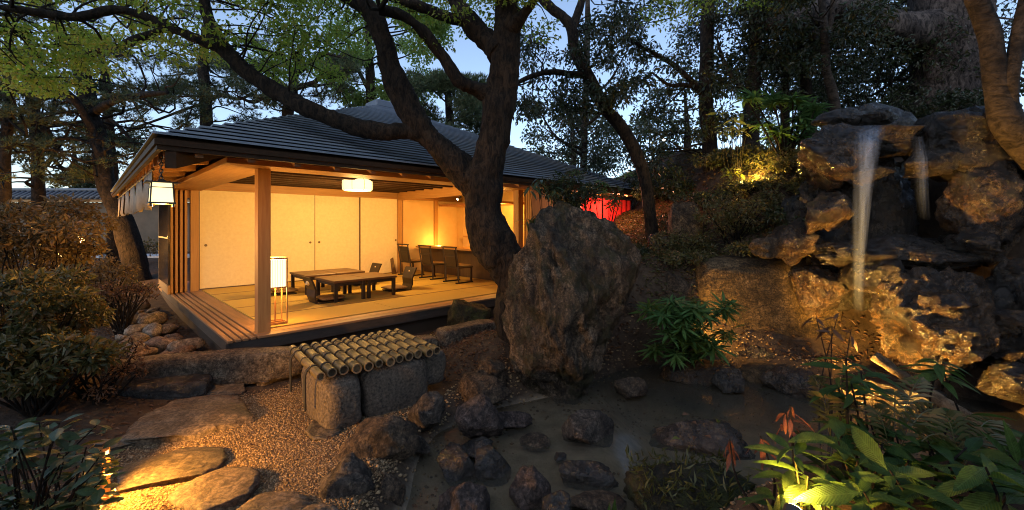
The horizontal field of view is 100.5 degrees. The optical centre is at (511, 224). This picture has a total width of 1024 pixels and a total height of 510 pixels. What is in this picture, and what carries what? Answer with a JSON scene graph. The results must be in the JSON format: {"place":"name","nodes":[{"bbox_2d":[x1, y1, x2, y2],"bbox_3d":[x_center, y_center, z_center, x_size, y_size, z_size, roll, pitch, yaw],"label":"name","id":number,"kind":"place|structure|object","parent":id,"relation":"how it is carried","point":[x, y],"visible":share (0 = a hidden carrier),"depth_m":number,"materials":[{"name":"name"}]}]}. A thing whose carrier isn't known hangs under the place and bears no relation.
{"place":"outdoors","nodes":[
{"label":"outdoors","id":0,"kind":"place"},
{"bbox_2d":[0,151,1023,509],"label":"ground","id":1,"kind":"structure","parent":0,"point":[764,409],"depth_m":4.93,"materials":[{"name":"soil"}]},
{"bbox_2d":[0,11,68,274],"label":"pine tree","id":2,"kind":"object","parent":1,"relation":"on","point":[10,109],"visible":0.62,"depth_m":10.87,"materials":[{"name":"green plant"}]},
{"bbox_2d":[0,262,116,355],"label":"azalea bush","id":3,"kind":"object","parent":1,"relation":"on","point":[52,297],"visible":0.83,"depth_m":4.01,"materials":[{"name":"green plant"}]},
{"bbox_2d":[0,192,118,323],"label":"azalea bush","id":4,"kind":"object","parent":1,"relation":"on","point":[56,236],"visible":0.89,"depth_m":5.11,"materials":[{"name":"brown plant"}]},
{"bbox_2d":[0,32,125,270],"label":"pine tree","id":5,"kind":"object","parent":1,"relation":"on","point":[37,185],"visible":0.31,"depth_m":12.69,"materials":[{"name":"green plant"}]},
{"bbox_2d":[0,414,128,509],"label":"camellia bush","id":6,"kind":"object","parent":1,"relation":"on","point":[17,453],"visible":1,"depth_m":2.14,"materials":[{"name":"green plant"}]},
{"bbox_2d":[0,325,133,418],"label":"azalea bush","id":7,"kind":"object","parent":1,"relation":"on","point":[26,376],"visible":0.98,"depth_m":3.64,"materials":[{"name":"green plant"}]},
{"bbox_2d":[35,336,154,404],"bbox_3d":[-3.920,1.370,4.062,0.825,0.704,0.785,0,0,0],"label":"bare shrub","id":8,"kind":"object","parent":1,"relation":"on","point":[98,395],"visible":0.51,"depth_m":3.99,"materials":[{"name":"brown plant"}]},
{"bbox_2d":[11,188,189,251],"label":"garden wall","id":9,"kind":"structure","parent":1,"relation":"on","point":[147,222],"depth_m":22.80,"materials":[{"name":"paint"}]},
{"bbox_2d":[60,256,142,327],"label":"azalea bush","id":10,"kind":"object","parent":1,"relation":"on","point":[116,272],"visible":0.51,"depth_m":7.53,"materials":[{"name":"green plant"}]},
{"bbox_2d":[0,0,203,281],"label":"pine tree","id":11,"kind":"object","parent":1,"relation":"on","point":[127,235],"visible":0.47,"depth_m":11.75,"materials":[{"name":"green plant"}]},
{"bbox_2d":[88,281,160,334],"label":"shrub","id":12,"kind":"object","parent":1,"relation":"on","point":[125,322],"visible":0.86,"depth_m":6.97,"materials":[{"name":"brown plant"}]},
{"bbox_2d":[79,57,227,266],"bbox_3d":[-12.782,-2.528,14.893,6.257,8.150,3.078,0,0,0],"label":"pine tree","id":13,"kind":"object","parent":1,"relation":"on","point":[195,95],"visible":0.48,"depth_m":14.63,"materials":[{"name":"green plant"}]},
{"bbox_2d":[113,374,213,399],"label":"stepping stone","id":14,"kind":"object","parent":1,"relation":"on","point":[180,386],"visible":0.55,"depth_m":4.31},
{"bbox_2d":[112,447,226,493],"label":"stepping stone","id":15,"kind":"object","parent":1,"relation":"on","point":[182,465],"visible":0.77,"depth_m":3.07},
{"bbox_2d":[120,395,254,445],"bbox_3d":[-2.863,1.814,3.923,1.103,0.235,0.943,0,0,-7],"label":"stepping stone","id":16,"kind":"object","parent":1,"relation":"on","point":[191,418],"visible":0.77,"depth_m":3.77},
{"bbox_2d":[100,346,302,385],"bbox_3d":[-3.380,1.606,4.773,1.930,0.373,0.360,0,0,-17],"label":"kerb stone","id":17,"kind":"object","parent":1,"relation":"on","point":[246,366],"visible":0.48,"depth_m":4.70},
{"bbox_2d":[131,24,276,126],"bbox_3d":[-12.424,-3.220,16.922,6.608,9.519,3.452,0,0,0],"label":"pine tree","id":18,"kind":"object","parent":1,"relation":"on","point":[203,75],"visible":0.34,"depth_m":16.87,"materials":[{"name":"green plant"}]},
{"bbox_2d":[168,466,259,509],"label":"stepping stone","id":19,"kind":"object","parent":1,"relation":"on","point":[223,488],"visible":0.92,"depth_m":2.82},
{"bbox_2d":[50,381,411,509],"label":"gravel","id":20,"kind":"structure","parent":1,"relation":"on","point":[139,503],"depth_m":3.37,"materials":[{"name":"gravel"}]},
{"bbox_2d":[236,491,311,509],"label":"stepping stone","id":21,"kind":"object","parent":1,"relation":"on","point":[286,500],"visible":0.98,"depth_m":2.70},
{"bbox_2d":[215,21,366,115],"bbox_3d":[-8.316,-3.049,15.994,6.109,9.280,3.317,0,0,0],"label":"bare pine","id":22,"kind":"object","parent":1,"relation":"on","point":[349,62],"visible":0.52,"depth_m":15.70,"materials":[{"name":"green plant"}]},
{"bbox_2d":[318,452,374,499],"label":"rock","id":23,"kind":"object","parent":1,"relation":"on","point":[350,474],"visible":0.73,"depth_m":2.86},
{"bbox_2d":[301,350,445,428],"bbox_3d":[-1.442,1.611,4.451,1.311,0.552,1.069,0,0,-40],"label":"stone well","id":24,"kind":"object","parent":1,"relation":"on","point":[348,399],"visible":0.62,"depth_m":3.98,"materials":[{"name":"stone"}]},
{"bbox_2d":[288,328,440,410],"bbox_3d":[-1.535,1.447,4.396,1.269,0.404,1.073,0,0,-39],"label":"bamboo cover","id":25,"kind":"object","parent":24,"relation":"on","point":[355,354],"visible":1,"depth_m":4.23,"materials":[{"name":"brown"}]},
{"bbox_2d":[110,99,639,349],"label":"pavilion","id":26,"kind":"structure","parent":1,"relation":"on","point":[259,193],"depth_m":8.61,"materials":[{"name":"brown wood"}]},
{"bbox_2d":[117,168,154,216],"bbox_3d":[-7.182,-0.438,7.991,8.100,0.495,0.081,0,0,45],"label":"hanging blind","id":27,"kind":"object","parent":26,"relation":"hanging from","point":[135,201],"visible":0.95,"depth_m":6.73,"materials":[{"name":"fabric"}]},
{"bbox_2d":[143,151,179,206],"bbox_3d":[-3.711,-0.523,4.504,0.280,0.666,0.280,0,0,-45],"label":"eave lantern","id":28,"kind":"object","parent":26,"relation":"hanging from","point":[161,191],"visible":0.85,"depth_m":4.45,"materials":[{"name":"beige paper"}]},
{"bbox_2d":[158,204,169,294],"bbox_3d":[-7.440,0.350,9.101,1.506,2.100,0.040,0,0,45],"label":"glass door","id":29,"kind":"structure","parent":26,"relation":"in","point":[164,210],"depth_m":8.93,"materials":[{"name":"black"}]},
{"bbox_2d":[271,256,287,325],"bbox_3d":[-3.344,0.921,6.010,0.250,0.930,0.250,0,0,45],"label":"floor lamp","id":30,"kind":"object","parent":26,"relation":"on","point":[279,271],"visible":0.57,"depth_m":5.98,"materials":[{"name":"beige paper"}]},
{"bbox_2d":[315,274,366,302],"bbox_3d":[-3.262,1.194,8.092,0.620,0.385,0.920,0,0,-45],"label":"table","id":31,"kind":"object","parent":26,"relation":"on","point":[336,281],"visible":0.91,"depth_m":7.95,"materials":[{"name":"wood"}]},
{"bbox_2d":[416,245,492,280],"bbox_3d":[-1.141,1.001,11.310,0.600,0.770,4.250,0,0,-45],"label":"counter","id":32,"kind":"object","parent":26,"relation":"on","point":[465,255],"visible":0.45,"depth_m":11.43,"materials":[{"name":"brown wood"}]},
{"bbox_2d":[333,414,420,461],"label":"rock","id":33,"kind":"object","parent":1,"relation":"on","point":[393,437],"visible":0.71,"depth_m":3.32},
{"bbox_2d":[311,0,456,107],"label":"leafy tree","id":34,"kind":"object","parent":1,"relation":"on","point":[373,90],"visible":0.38,"depth_m":18.78,"materials":[{"name":"green plant"}]},
{"bbox_2d":[0,0,792,344],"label":"maple tree","id":35,"kind":"object","parent":1,"relation":"on","point":[476,180],"visible":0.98,"depth_m":5.48,"materials":[{"name":"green plant"}]},
{"bbox_2d":[407,391,445,431],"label":"rock","id":36,"kind":"object","parent":1,"relation":"on","point":[426,410],"visible":0.97,"depth_m":3.83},
{"bbox_2d":[404,67,487,134],"bbox_3d":[-2.451,-2.400,16.479,4.497,8.601,3.615,0,0,0],"label":"cypress tree","id":37,"kind":"object","parent":1,"relation":"on","point":[466,108],"visible":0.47,"depth_m":15.80,"materials":[{"name":"plant"}]},
{"bbox_2d":[437,442,477,485],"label":"rock","id":38,"kind":"object","parent":1,"relation":"on","point":[456,464],"visible":0.93,"depth_m":3.30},
{"bbox_2d":[437,481,489,509],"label":"rock","id":39,"kind":"object","parent":1,"relation":"on","point":[470,495],"visible":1,"depth_m":2.85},
{"bbox_2d":[436,319,495,346],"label":"kerb stone","id":40,"kind":"object","parent":1,"relation":"on","point":[447,335],"visible":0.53,"depth_m":6.06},
{"bbox_2d":[447,299,491,325],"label":"rock","id":41,"kind":"object","parent":1,"relation":"on","point":[461,311],"visible":0.56,"depth_m":6.87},
{"bbox_2d":[454,393,503,438],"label":"rock","id":42,"kind":"object","parent":1,"relation":"on","point":[476,416],"visible":0.99,"depth_m":3.75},
{"bbox_2d":[456,372,511,403],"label":"rock","id":43,"kind":"object","parent":1,"relation":"on","point":[494,389],"visible":0.73,"depth_m":4.44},
{"bbox_2d":[474,444,510,486],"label":"rock","id":44,"kind":"object","parent":1,"relation":"on","point":[492,467],"visible":0.98,"depth_m":3.31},
{"bbox_2d":[509,465,550,509],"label":"rock","id":45,"kind":"object","parent":1,"relation":"on","point":[530,488],"visible":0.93,"depth_m":2.96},
{"bbox_2d":[501,201,640,404],"bbox_3d":[0.705,0.914,4.862,1.663,2.400,1.126,0,0,0],"label":"standing stone","id":46,"kind":"object","parent":1,"relation":"on","point":[573,272],"visible":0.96,"depth_m":4.60,"materials":[{"name":"stone"}]},
{"bbox_2d":[520,93,626,166],"bbox_3d":[4.720,-6.263,35.929,9.501,8.964,6.535,0,0,0],"label":"tree","id":47,"kind":"object","parent":1,"relation":"on","point":[571,156],"visible":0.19,"depth_m":35.55,"materials":[{"name":"green plant"}]},
{"bbox_2d":[516,0,639,176],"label":"thin tree","id":48,"kind":"object","parent":1,"relation":"on","point":[582,135],"visible":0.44,"depth_m":10.66,"materials":[{"name":"green plant"}]},
{"bbox_2d":[535,169,625,219],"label":"shrub","id":49,"kind":"object","parent":1,"relation":"on","point":[585,191],"visible":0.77,"depth_m":7.19,"materials":[{"name":"green plant"}]},
{"bbox_2d":[513,0,657,245],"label":"leaning tree","id":50,"kind":"object","parent":1,"relation":"on","point":[603,104],"visible":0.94,"depth_m":8.00,"materials":[{"name":"green plant"}]},
{"bbox_2d":[561,409,613,447],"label":"rock","id":51,"kind":"object","parent":1,"relation":"on","point":[589,427],"visible":0.94,"depth_m":3.92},
{"bbox_2d":[559,460,618,490],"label":"rock","id":52,"kind":"object","parent":1,"relation":"on","point":[586,475],"visible":0.98,"depth_m":3.23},
{"bbox_2d":[575,122,682,198],"bbox_3d":[3.435,-1.901,12.855,3.340,2.613,3.215,0,0,15],"label":"tree","id":53,"kind":"object","parent":1,"relation":"on","point":[610,140],"visible":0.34,"depth_m":12.48,"materials":[{"name":"green plant"}]},
{"bbox_2d":[347,310,928,509],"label":"shore pebbles","id":54,"kind":"object","parent":1,"relation":"on","point":[360,501],"visible":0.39,"depth_m":4.62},
{"bbox_2d":[628,164,700,202],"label":"shrub","id":55,"kind":"object","parent":1,"relation":"on","point":[663,189],"visible":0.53,"depth_m":9.36,"materials":[{"name":"green plant"}]},
{"bbox_2d":[638,228,717,254],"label":"shrub","id":56,"kind":"object","parent":1,"relation":"on","point":[693,243],"visible":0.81,"depth_m":7.23,"materials":[{"name":"green plant"}]},
{"bbox_2d":[619,56,742,159],"bbox_3d":[12.671,-6.826,31.981,9.529,10.143,6.187,0,0,-13],"label":"tree","id":57,"kind":"object","parent":1,"relation":"on","point":[639,124],"visible":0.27,"depth_m":31.00,"materials":[{"name":"green plant"}]},
{"bbox_2d":[668,201,702,244],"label":"rock","id":58,"kind":"object","parent":1,"relation":"on","point":[680,216],"visible":0.5,"depth_m":7.85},
{"bbox_2d":[623,462,754,509],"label":"rock","id":59,"kind":"object","parent":1,"relation":"on","point":[632,485],"visible":0.58,"depth_m":2.90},
{"bbox_2d":[609,0,769,178],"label":"camellia tree","id":60,"kind":"object","parent":1,"relation":"on","point":[704,38],"visible":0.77,"depth_m":9.07,"materials":[{"name":"green plant"}]},
{"bbox_2d":[629,291,751,371],"bbox_3d":[2.211,1.331,5.265,1.361,0.976,1.193,0,0,-35],"label":"palmate shrub","id":61,"kind":"object","parent":1,"relation":"on","point":[685,338],"visible":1,"depth_m":5.20,"materials":[{"name":"green plant"}]},
{"bbox_2d":[625,444,756,509],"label":"grass","id":62,"kind":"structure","parent":1,"relation":"on","point":[660,457],"depth_m":2.89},
{"bbox_2d":[711,367,744,393],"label":"shore stone","id":63,"kind":"object","parent":1,"relation":"on","point":[727,380],"visible":1,"depth_m":4.93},
{"bbox_2d":[706,111,755,195],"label":"yellow shrub","id":64,"kind":"object","parent":1,"relation":"on","point":[729,173],"visible":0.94,"depth_m":7.08,"materials":[{"name":"green plant"}]},
{"bbox_2d":[688,141,776,170],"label":"shrub","id":65,"kind":"object","parent":1,"relation":"on","point":[713,158],"visible":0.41,"depth_m":8.52,"materials":[{"name":"green plant"}]},
{"bbox_2d":[692,186,785,243],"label":"shrub","id":66,"kind":"object","parent":1,"relation":"on","point":[734,220],"visible":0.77,"depth_m":6.72,"materials":[{"name":"green plant"}]},
{"bbox_2d":[715,174,787,195],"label":"shrub","id":67,"kind":"object","parent":1,"relation":"on","point":[755,185],"visible":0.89,"depth_m":7.04,"materials":[{"name":"green plant"}]},
{"bbox_2d":[603,148,929,360],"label":"fallen leaves","id":68,"kind":"object","parent":1,"relation":"on","point":[773,349],"visible":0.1,"depth_m":6.37,"materials":[{"name":"brown plant"}]},
{"bbox_2d":[694,255,841,337],"bbox_3d":[3.820,1.345,6.528,2.147,1.741,0.956,0,0,5],"label":"rock","id":69,"kind":"object","parent":1,"relation":"on","point":[761,289],"visible":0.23,"depth_m":6.08,"materials":[{"name":"stone"}]},
{"bbox_2d":[788,265,850,318],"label":"cliff rock","id":70,"kind":"object","parent":69,"relation":"on","point":[820,291],"visible":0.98,"depth_m":5.73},
{"bbox_2d":[692,0,848,147],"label":"tall trunk tree","id":71,"kind":"object","parent":1,"relation":"on","point":[752,82],"visible":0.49,"depth_m":8.84,"materials":[{"name":"green plant"}]},
{"bbox_2d":[615,148,929,300],"bbox_3d":[4.200,-0.429,8.652,5.716,3.155,4.808,0,0,0],"label":"ground cover","id":72,"kind":"object","parent":1,"relation":"on","point":[630,228],"visible":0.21,"depth_m":7.54,"materials":[{"name":"green plant"}]},
{"bbox_2d":[729,86,835,158],"bbox_3d":[4.576,-1.634,7.226,1.902,1.398,1.195,0,0,0],"label":"palmate shrub","id":73,"kind":"object","parent":1,"relation":"on","point":[810,112],"visible":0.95,"depth_m":7.07,"materials":[{"name":"green plant"}]},
{"bbox_2d":[736,432,862,509],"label":"broadleaf plant","id":74,"kind":"object","parent":1,"relation":"on","point":[793,486],"visible":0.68,"depth_m":1.99,"materials":[{"name":"green plant"}]},
{"bbox_2d":[738,0,869,135],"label":"slender tree","id":75,"kind":"object","parent":1,"relation":"on","point":[807,86],"visible":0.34,"depth_m":8.38,"materials":[{"name":"green plant"}]},
{"bbox_2d":[801,313,863,458],"bbox_3d":[3.184,1.754,4.327,0.705,1.685,0.434,0,0,-23],"label":"sapling","id":76,"kind":"object","parent":1,"relation":"on","point":[823,330],"visible":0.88,"depth_m":4.29,"materials":[{"name":"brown plant"}]},
{"bbox_2d":[759,0,908,110],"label":"slender tree","id":77,"kind":"object","parent":1,"relation":"on","point":[827,44],"visible":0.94,"depth_m":7.73,"materials":[{"name":"green plant"}]},
{"bbox_2d":[808,376,870,447],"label":"fern","id":78,"kind":"object","parent":1,"relation":"on","point":[834,399],"visible":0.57,"depth_m":2.49,"materials":[{"name":"green plant"}]},
{"bbox_2d":[780,158,919,311],"bbox_3d":[4.914,0.140,6.223,1.828,2.321,0.946,0,0,0],"label":"cliff rock","id":79,"kind":"object","parent":1,"relation":"on","point":[885,206],"visible":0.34,"depth_m":5.86,"materials":[{"name":"stone"}]},
{"bbox_2d":[796,122,879,191],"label":"cliff rock","id":80,"kind":"object","parent":79,"relation":"on","point":[831,158],"visible":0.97,"depth_m":5.48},
{"bbox_2d":[811,107,866,126],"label":"cliff rock","id":81,"kind":"object","parent":80,"relation":"on","point":[852,116],"visible":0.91,"depth_m":5.89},
{"bbox_2d":[845,165,896,187],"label":"cliff rock","id":82,"kind":"object","parent":80,"relation":"on","point":[862,175],"visible":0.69,"depth_m":5.43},
{"bbox_2d":[859,125,924,158],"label":"cliff rock","id":83,"kind":"object","parent":79,"relation":"on","point":[893,141],"visible":0.43,"depth_m":5.52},
{"bbox_2d":[800,355,905,468],"bbox_3d":[1.954,1.172,2.444,0.513,0.861,0.493,0,0,13],"label":"broadleaf plant","id":84,"kind":"object","parent":1,"relation":"on","point":[854,382],"visible":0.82,"depth_m":2.41,"materials":[{"name":"green plant"}]},
{"bbox_2d":[781,418,963,509],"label":"broadleaf plant","id":85,"kind":"object","parent":1,"relation":"on","point":[871,495],"visible":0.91,"depth_m":1.86,"materials":[{"name":"green plant"}]},
{"bbox_2d":[727,0,1023,157],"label":"camphor tree","id":86,"kind":"object","parent":1,"relation":"on","point":[921,19],"visible":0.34,"depth_m":8.51,"materials":[{"name":"green plant"}]},
{"bbox_2d":[776,15,980,112],"bbox_3d":[8.175,-2.818,9.517,3.573,2.715,3.606,0,0,0],"label":"shrub","id":87,"kind":"object","parent":1,"relation":"on","point":[851,94],"visible":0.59,"depth_m":8.94,"materials":[{"name":"green plant"}]},
{"bbox_2d":[847,375,946,449],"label":"fern","id":88,"kind":"object","parent":1,"relation":"on","point":[883,406],"visible":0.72,"depth_m":2.27,"materials":[{"name":"green plant"}]},
{"bbox_2d":[812,414,997,506],"bbox_3d":[2.017,1.299,2.175,1.096,0.594,0.592,0,0,0],"label":"fern","id":89,"kind":"object","parent":1,"relation":"on","point":[913,447],"visible":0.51,"depth_m":2.12,"materials":[{"name":"green plant"}]},
{"bbox_2d":[857,86,984,118],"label":"shrub","id":90,"kind":"object","parent":1,"relation":"on","point":[955,100],"visible":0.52,"depth_m":7.98,"materials":[{"name":"green plant"}]},
{"bbox_2d":[871,352,982,425],"bbox_3d":[3.792,1.496,3.916,0.149,0.471,0.810,0,0,-24],"label":"log","id":91,"kind":"object","parent":1,"relation":"on","point":[938,399],"visible":0.61,"depth_m":3.91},
{"bbox_2d":[868,265,1000,390],"bbox_3d":[5.090,1.282,4.998,1.571,1.637,1.197,0,0,0],"label":"cliff rock","id":92,"kind":"object","parent":1,"relation":"on","point":[967,339],"visible":0.86,"depth_m":4.68,"materials":[{"name":"stone"}]},
{"bbox_2d":[836,260,906,293],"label":"cliff rock","id":93,"kind":"object","parent":92,"relation":"on","point":[866,277],"visible":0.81,"depth_m":5.15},
{"bbox_2d":[813,233,983,271],"bbox_3d":[4.965,0.362,5.428,2.035,0.514,1.049,0,0,6],"label":"cliff rock","id":94,"kind":"object","parent":92,"relation":"on","point":[909,251],"visible":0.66,"depth_m":5.15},
{"bbox_2d":[766,221,822,265],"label":"cliff rock","id":95,"kind":"object","parent":94,"relation":"on","point":[796,242],"visible":0.9,"depth_m":5.77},
{"bbox_2d":[805,191,854,234],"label":"cliff rock","id":96,"kind":"object","parent":95,"relation":"on","point":[828,211],"visible":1,"depth_m":5.46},
{"bbox_2d":[937,231,1003,261],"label":"cliff rock","id":97,"kind":"object","parent":94,"relation":"on","point":[986,246],"visible":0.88,"depth_m":4.93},
{"bbox_2d":[934,160,1023,245],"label":"cliff rock","id":98,"kind":"object","parent":97,"relation":"on","point":[981,199],"visible":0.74,"depth_m":5.02,"materials":[{"name":"stone"}]},
{"bbox_2d":[910,289,971,317],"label":"cliff rock","id":99,"kind":"object","parent":92,"relation":"on","point":[940,303],"visible":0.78,"depth_m":4.57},
{"bbox_2d":[894,358,979,456],"bbox_3d":[2.578,1.275,2.592,0.391,0.922,0.444,0,0,33],"label":"broadleaf plant","id":100,"kind":"object","parent":1,"relation":"on","point":[937,371],"visible":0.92,"depth_m":2.54,"materials":[{"name":"green plant"}]},
{"bbox_2d":[851,437,1023,509],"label":"broadleaf plant","id":101,"kind":"object","parent":1,"relation":"on","point":[989,482],"visible":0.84,"depth_m":1.75,"materials":[{"name":"green plant"}]},
{"bbox_2d":[902,106,1019,182],"bbox_3d":[5.829,-0.968,5.483,1.109,0.986,1.066,0,0,0],"label":"cliff rock","id":102,"kind":"object","parent":1,"relation":"on","point":[968,133],"visible":0.53,"depth_m":5.17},
{"bbox_2d":[902,148,963,179],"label":"cliff rock","id":103,"kind":"object","parent":102,"relation":"on","point":[926,164],"visible":1,"depth_m":5.22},
{"bbox_2d":[913,409,1018,464],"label":"fern","id":104,"kind":"object","parent":1,"relation":"on","point":[958,417],"visible":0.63,"depth_m":2.16,"materials":[{"name":"green plant"}]},
{"bbox_2d":[963,0,1023,172],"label":"forked tree","id":105,"kind":"object","parent":1,"relation":"on","point":[1000,68],"visible":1,"depth_m":4.82,"materials":[{"name":"brown plant"}]},
{"bbox_2d":[976,361,1023,404],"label":"cliff rock","id":106,"kind":"object","parent":1,"relation":"on","point":[1004,380],"visible":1,"depth_m":4.29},
{"bbox_2d":[977,255,1023,366],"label":"cliff rock","id":107,"kind":"object","parent":1,"relation":"on","point":[1006,287],"visible":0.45,"depth_m":4.69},
{"bbox_2d":[993,306,1023,338],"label":"cliff rock","id":108,"kind":"object","parent":1,"relation":"on","point":[1009,322],"visible":0.41,"depth_m":4.59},
{"bbox_2d":[0,0,1023,202],"label":"sky","id":109,"kind":"structure","parent":0,"point":[468,57],"materials":[{"name":"blue"}]},
{"label":"pond water","id":110,"kind":"structure","parent":0,"visible":0},
{"bbox_2d":[570,490,626,509],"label":"rock","id":111,"kind":"object","parent":110,"relation":"in","point":[595,500],"visible":0.9,"depth_m":2.93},
{"bbox_2d":[658,358,734,389],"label":"rock","id":112,"kind":"object","parent":110,"relation":"in","point":[699,376],"visible":0.75,"depth_m":5.31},
{"bbox_2d":[649,419,755,460],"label":"rock","id":113,"kind":"object","parent":110,"relation":"in","point":[721,433],"visible":0.9,"depth_m":3.72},
{"bbox_2d":[759,363,822,402],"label":"rock","id":114,"kind":"object","parent":110,"relation":"in","point":[784,379],"visible":0.74,"depth_m":4.90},
{"bbox_2d":[835,371,946,425],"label":"cliff rock","id":115,"kind":"object","parent":110,"relation":"in","point":[880,382],"visible":0.15,"depth_m":4.55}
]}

